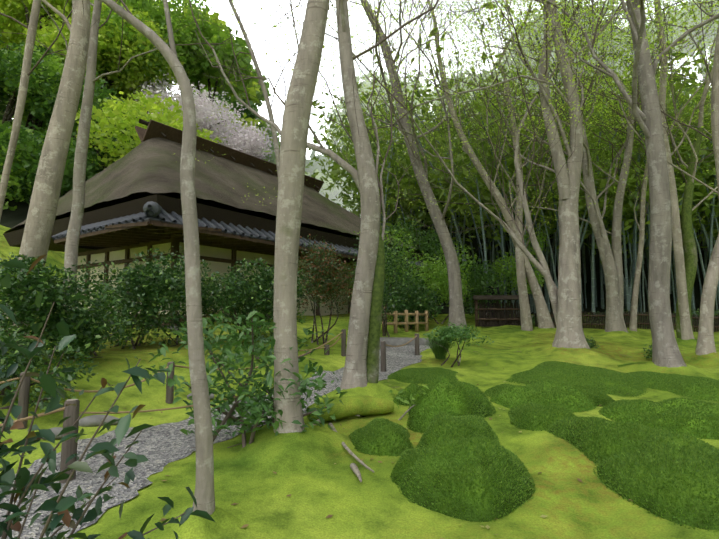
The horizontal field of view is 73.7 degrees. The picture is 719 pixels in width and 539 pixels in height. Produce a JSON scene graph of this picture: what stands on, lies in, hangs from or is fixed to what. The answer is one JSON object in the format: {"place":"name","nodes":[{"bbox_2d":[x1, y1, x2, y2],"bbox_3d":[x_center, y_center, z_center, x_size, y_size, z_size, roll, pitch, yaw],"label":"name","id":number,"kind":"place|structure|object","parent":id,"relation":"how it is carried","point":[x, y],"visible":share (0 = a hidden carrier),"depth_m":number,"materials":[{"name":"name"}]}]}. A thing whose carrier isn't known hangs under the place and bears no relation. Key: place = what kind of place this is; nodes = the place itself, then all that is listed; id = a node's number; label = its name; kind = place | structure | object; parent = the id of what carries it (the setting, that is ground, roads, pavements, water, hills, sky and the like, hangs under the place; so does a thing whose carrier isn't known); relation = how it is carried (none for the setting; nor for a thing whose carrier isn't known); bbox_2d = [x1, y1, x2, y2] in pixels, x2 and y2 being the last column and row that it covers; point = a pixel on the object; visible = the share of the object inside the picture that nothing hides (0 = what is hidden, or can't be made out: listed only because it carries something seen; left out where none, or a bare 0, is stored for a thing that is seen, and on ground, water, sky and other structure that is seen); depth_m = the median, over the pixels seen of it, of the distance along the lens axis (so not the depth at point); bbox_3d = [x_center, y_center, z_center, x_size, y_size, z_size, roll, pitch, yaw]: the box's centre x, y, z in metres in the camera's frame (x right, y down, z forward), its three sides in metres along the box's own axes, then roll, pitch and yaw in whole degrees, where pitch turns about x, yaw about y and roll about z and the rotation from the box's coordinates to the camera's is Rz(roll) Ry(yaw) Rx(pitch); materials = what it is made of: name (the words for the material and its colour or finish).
{"place":"outdoors","nodes":[
{"label":"outdoors","id":0,"kind":"place"},
{"bbox_2d":[12,0,334,158],"label":"sky","id":1,"kind":"structure","parent":0,"point":[277,106],"materials":[{"name":"white"}]},
{"bbox_2d":[0,345,429,538],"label":"gravel path","id":2,"kind":"structure","parent":0,"point":[159,447],"depth_m":4.05,"materials":[{"name":"grey gravel"}]},
{"bbox_2d":[0,120,718,538],"bbox_3d":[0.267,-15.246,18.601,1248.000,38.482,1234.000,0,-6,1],"label":"ground","id":3,"kind":"structure","parent":0,"point":[374,504],"depth_m":3.82,"materials":[{"name":"green plant"}]},
{"bbox_2d":[0,0,89,359],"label":"maple","id":4,"kind":"object","parent":3,"relation":"on","point":[40,219],"visible":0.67,"depth_m":7.12,"materials":[{"name":"grey plant"}]},
{"bbox_2d":[0,0,96,219],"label":"maple","id":5,"kind":"object","parent":3,"relation":"on","point":[27,70],"visible":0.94,"depth_m":7.88,"materials":[{"name":"grey plant"}]},
{"bbox_2d":[0,327,98,412],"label":"shrub","id":6,"kind":"object","parent":3,"relation":"on","point":[19,359],"visible":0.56,"depth_m":5.06,"materials":[{"name":"green plant"}]},
{"bbox_2d":[0,252,131,364],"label":"shrub","id":7,"kind":"object","parent":3,"relation":"on","point":[17,298],"visible":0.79,"depth_m":6.03,"materials":[{"name":"green plant"}]},
{"bbox_2d":[38,308,139,357],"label":"shrub","id":8,"kind":"object","parent":3,"relation":"on","point":[116,328],"visible":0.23,"depth_m":6.81,"materials":[{"name":"green plant"}]},
{"bbox_2d":[0,254,214,538],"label":"shrub","id":9,"kind":"object","parent":3,"relation":"on","point":[26,482],"visible":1,"depth_m":1.56,"materials":[{"name":"green plant"}]},
{"bbox_2d":[0,5,253,197],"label":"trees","id":10,"kind":"object","parent":3,"relation":"on","point":[7,115],"visible":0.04,"depth_m":28.39,"materials":[{"name":"plant"}]},
{"bbox_2d":[125,64,274,160],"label":"hill trees","id":11,"kind":"object","parent":10,"relation":"attached to","point":[248,138],"visible":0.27,"depth_m":31.89,"materials":[{"name":"white plant"}]},
{"bbox_2d":[55,246,213,349],"bbox_3d":[-3.934,0.489,8.326,2.784,1.783,1.793,0,-6,1],"label":"shrub","id":12,"kind":"object","parent":3,"relation":"on","point":[145,284],"visible":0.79,"depth_m":7.97,"materials":[{"name":"green plant"}]},
{"bbox_2d":[0,0,269,342],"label":"maple","id":13,"kind":"object","parent":3,"relation":"on","point":[76,217],"visible":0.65,"depth_m":8.83,"materials":[{"name":"grey plant"}]},
{"bbox_2d":[0,0,280,210],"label":"hill trees","id":14,"kind":"object","parent":3,"relation":"on","point":[194,67],"visible":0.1,"depth_m":34.49,"materials":[{"name":"green plant"}]},
{"bbox_2d":[100,0,238,538],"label":"maple","id":15,"kind":"object","parent":3,"relation":"on","point":[194,527],"visible":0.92,"depth_m":2.95,"materials":[{"name":"grey plant"}]},
{"bbox_2d":[149,274,236,346],"bbox_3d":[-3.046,0.760,8.622,1.600,1.379,1.296,0,-6,1],"label":"shrub","id":16,"kind":"object","parent":3,"relation":"on","point":[180,326],"visible":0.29,"depth_m":8.54,"materials":[{"name":"green plant"}]},
{"bbox_2d":[0,0,392,172],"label":"yellow hill trees","id":17,"kind":"object","parent":3,"relation":"on","point":[9,27],"visible":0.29,"depth_m":29.28,"materials":[{"name":"yellow plant"}]},
{"bbox_2d":[0,329,419,482],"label":"rope fence","id":18,"kind":"object","parent":3,"relation":"on","point":[68,447],"visible":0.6,"depth_m":4.56,"materials":[{"name":"brown wood"}]},
{"bbox_2d":[3,119,432,329],"bbox_3d":[-4.089,-1.063,17.264,8.803,6.323,12.758,-4,-7,35],"label":"thatched hut","id":19,"kind":"object","parent":3,"relation":"on","point":[132,206],"visible":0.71,"depth_m":13.31,"materials":[{"name":"brown wood"}]},
{"bbox_2d":[42,337,431,439],"bbox_3d":[-1.225,1.641,8.361,1.780,0.622,8.589,-4,-7,32],"label":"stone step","id":20,"kind":"object","parent":3,"relation":"on","point":[91,420],"visible":0.29,"depth_m":4.93,"materials":[{"name":"grey stone"}]},
{"bbox_2d":[135,306,346,447],"bbox_3d":[-1.024,0.988,4.548,1.817,1.302,1.620,0,-6,1],"label":"broad shrub","id":21,"kind":"object","parent":3,"relation":"on","point":[257,410],"visible":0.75,"depth_m":4.27,"materials":[{"name":"green plant"}]},
{"bbox_2d":[176,0,335,349],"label":"maple","id":22,"kind":"object","parent":3,"relation":"on","point":[269,109],"visible":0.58,"depth_m":10.00,"materials":[{"name":"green plant"}]},
{"bbox_2d":[201,257,314,340],"bbox_3d":[-2.200,0.594,9.317,2.333,1.661,1.987,6,-8,-44],"label":"shrub","id":23,"kind":"object","parent":3,"relation":"on","point":[256,293],"visible":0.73,"depth_m":8.86,"materials":[{"name":"green plant"}]},
{"bbox_2d":[231,0,354,474],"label":"maple","id":24,"kind":"object","parent":3,"relation":"on","point":[289,448],"visible":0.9,"depth_m":4.32,"materials":[{"name":"grey plant"}]},
{"bbox_2d":[0,27,615,204],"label":"dark hill trees","id":25,"kind":"object","parent":3,"relation":"on","point":[91,171],"visible":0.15,"depth_m":25.77,"materials":[{"name":"green plant"}]},
{"bbox_2d":[189,0,438,400],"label":"maple","id":26,"kind":"object","parent":3,"relation":"on","point":[360,377],"visible":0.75,"depth_m":6.18,"materials":[{"name":"grey plant"}]},
{"bbox_2d":[305,169,333,201],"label":"hill trees","id":27,"kind":"object","parent":3,"relation":"on","point":[329,192],"depth_m":35.30,"materials":[{"name":"green plant"}]},
{"bbox_2d":[297,234,355,344],"bbox_3d":[-0.800,0.454,10.328,1.346,2.388,2.322,-5,-7,39],"label":"shrub","id":28,"kind":"object","parent":3,"relation":"on","point":[323,271],"visible":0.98,"depth_m":10.23,"materials":[{"name":"green plant"}]},
{"bbox_2d":[306,396,393,481],"bbox_3d":[-0.177,1.469,4.591,0.896,0.314,2.320,-1,-6,9],"label":"log and roots","id":29,"kind":"object","parent":3,"relation":"on","point":[358,406],"visible":0.75,"depth_m":5.09,"materials":[{"name":"green plant"}]},
{"bbox_2d":[140,0,572,334],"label":"maple","id":30,"kind":"object","parent":3,"relation":"on","point":[456,313],"visible":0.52,"depth_m":14.87,"materials":[{"name":"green plant"}]},
{"bbox_2d":[43,327,686,538],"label":"leaf litter","id":31,"kind":"object","parent":3,"relation":"on","point":[330,516],"visible":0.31,"depth_m":3.61,"materials":[{"name":"brown"}]},
{"bbox_2d":[326,224,416,292],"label":"shrub","id":32,"kind":"object","parent":3,"relation":"on","point":[385,240],"visible":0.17,"depth_m":16.34,"materials":[{"name":"green plant"}]},
{"bbox_2d":[348,238,419,336],"bbox_3d":[0.633,0.432,12.642,1.915,2.696,2.344,0,-6,1],"label":"shrub","id":33,"kind":"object","parent":3,"relation":"on","point":[391,270],"visible":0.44,"depth_m":12.34,"materials":[{"name":"green plant"}]},
{"bbox_2d":[350,306,428,332],"bbox_3d":[0.944,1.436,14.539,1.360,1.010,2.216,-5,-8,42],"label":"bamboo fence","id":34,"kind":"object","parent":3,"relation":"on","point":[396,323],"visible":0.44,"depth_m":14.10,"materials":[{"name":"beige wood"}]},
{"bbox_2d":[389,384,428,419],"bbox_3d":[0.536,1.408,5.009,0.493,0.399,0.235,3,-6,-28],"label":"sapling","id":35,"kind":"object","parent":3,"relation":"on","point":[401,391],"visible":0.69,"depth_m":5.03,"materials":[{"name":"green plant"}]},
{"bbox_2d":[381,269,443,328],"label":"shrub","id":36,"kind":"object","parent":3,"relation":"on","point":[420,300],"visible":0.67,"depth_m":15.15,"materials":[{"name":"green plant"}]},
{"bbox_2d":[386,213,457,318],"bbox_3d":[2.343,-0.109,20.204,3.942,4.497,2.793,0,-6,1],"label":"shrub","id":37,"kind":"object","parent":3,"relation":"on","point":[425,244],"visible":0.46,"depth_m":19.95,"materials":[{"name":"green plant"}]},
{"bbox_2d":[158,0,705,363],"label":"maple","id":38,"kind":"object","parent":3,"relation":"on","point":[569,343],"visible":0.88,"depth_m":10.12,"materials":[{"name":"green plant"}]},
{"bbox_2d":[397,239,477,323],"bbox_3d":[2.816,0.396,17.245,3.164,3.218,2.529,0,-6,1],"label":"shrub","id":39,"kind":"object","parent":3,"relation":"on","point":[440,281],"visible":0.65,"depth_m":17.04,"materials":[{"name":"green plant"}]},
{"bbox_2d":[425,337,457,358],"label":"shrub","id":40,"kind":"object","parent":3,"relation":"on","point":[439,352],"visible":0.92,"depth_m":9.06,"materials":[{"name":"green plant"}]},
{"bbox_2d":[423,322,493,366],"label":"shrub","id":41,"kind":"object","parent":3,"relation":"on","point":[452,333],"visible":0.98,"depth_m":8.60,"materials":[{"name":"green plant"}]},
{"bbox_2d":[434,253,514,317],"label":"shrub","id":42,"kind":"object","parent":3,"relation":"on","point":[479,280],"visible":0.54,"depth_m":17.98,"materials":[{"name":"green plant"}]},
{"bbox_2d":[263,0,718,315],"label":"bamboo grove","id":43,"kind":"object","parent":3,"relation":"on","point":[708,207],"visible":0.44,"depth_m":20.07,"materials":[{"name":"green plant"}]},
{"bbox_2d":[473,295,529,326],"bbox_3d":[4.913,1.460,16.647,1.867,1.140,0.440,-1,-6,9],"label":"brushwood fence","id":44,"kind":"object","parent":3,"relation":"on","point":[508,316],"visible":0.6,"depth_m":16.64,"materials":[{"name":"brown wood"}]},
{"bbox_2d":[294,0,711,332],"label":"maple","id":45,"kind":"object","parent":3,"relation":"on","point":[524,270],"visible":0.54,"depth_m":14.98,"materials":[{"name":"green plant"}]},
{"bbox_2d":[306,0,715,339],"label":"maple","id":46,"kind":"object","parent":3,"relation":"on","point":[615,325],"visible":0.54,"depth_m":13.64,"materials":[{"name":"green plant"}]},
{"bbox_2d":[483,228,548,305],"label":"shrub","id":47,"kind":"object","parent":3,"relation":"on","point":[506,259],"visible":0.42,"depth_m":18.80,"materials":[{"name":"green plant"}]},
{"bbox_2d":[334,0,718,215],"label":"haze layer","id":48,"kind":"object","parent":3,"relation":"on","point":[359,24],"depth_m":32.98,"materials":[{"name":"white"}]},
{"bbox_2d":[347,361,718,531],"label":"moss mounds","id":49,"kind":"object","parent":3,"relation":"on","point":[659,459],"visible":0.94,"depth_m":3.96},
{"bbox_2d":[366,0,718,378],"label":"maple","id":50,"kind":"object","parent":3,"relation":"on","point":[667,357],"visible":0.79,"depth_m":7.94,"materials":[{"name":"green plant"}]},
{"bbox_2d":[532,313,554,324],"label":"shrub","id":51,"kind":"object","parent":3,"relation":"on","point":[533,319],"visible":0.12,"depth_m":16.41,"materials":[{"name":"green plant"}]},
{"bbox_2d":[425,0,718,250],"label":"maple","id":52,"kind":"object","parent":3,"relation":"on","point":[701,53],"visible":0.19,"depth_m":12.49,"materials":[{"name":"green plant"}]},
{"bbox_2d":[585,336,599,348],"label":"shrub","id":53,"kind":"object","parent":3,"relation":"on","point":[592,344],"visible":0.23,"depth_m":9.82,"materials":[{"name":"green plant"}]},
{"bbox_2d":[479,0,718,365],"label":"maple","id":54,"kind":"object","parent":3,"relation":"on","point":[705,353],"visible":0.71,"depth_m":9.18,"materials":[{"name":"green plant"}]},
{"bbox_2d":[585,309,644,325],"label":"shrub","id":55,"kind":"object","parent":3,"relation":"on","point":[605,312],"visible":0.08,"depth_m":16.80,"materials":[{"name":"green plant"}]},
{"bbox_2d":[525,0,718,345],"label":"maple","id":56,"kind":"object","parent":3,"relation":"on","point":[686,270],"visible":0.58,"depth_m":12.14,"materials":[{"name":"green plant"}]},
{"bbox_2d":[535,311,718,331],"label":"fence","id":57,"kind":"object","parent":3,"relation":"on","point":[627,315],"visible":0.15,"depth_m":15.11,"materials":[{"name":"brown wood"}]},
{"bbox_2d":[549,0,710,333],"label":"maple","id":58,"kind":"object","parent":3,"relation":"on","point":[633,315],"visible":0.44,"depth_m":13.91,"materials":[{"name":"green plant"}]},
{"bbox_2d":[643,344,651,357],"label":"shrub","id":59,"kind":"object","parent":3,"relation":"on","point":[648,354],"visible":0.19,"depth_m":9.24,"materials":[{"name":"green plant"}]},
{"bbox_2d":[673,308,718,325],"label":"shrub","id":60,"kind":"object","parent":3,"relation":"on","point":[698,312],"visible":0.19,"depth_m":15.64,"materials":[{"name":"green plant"}]}
]}

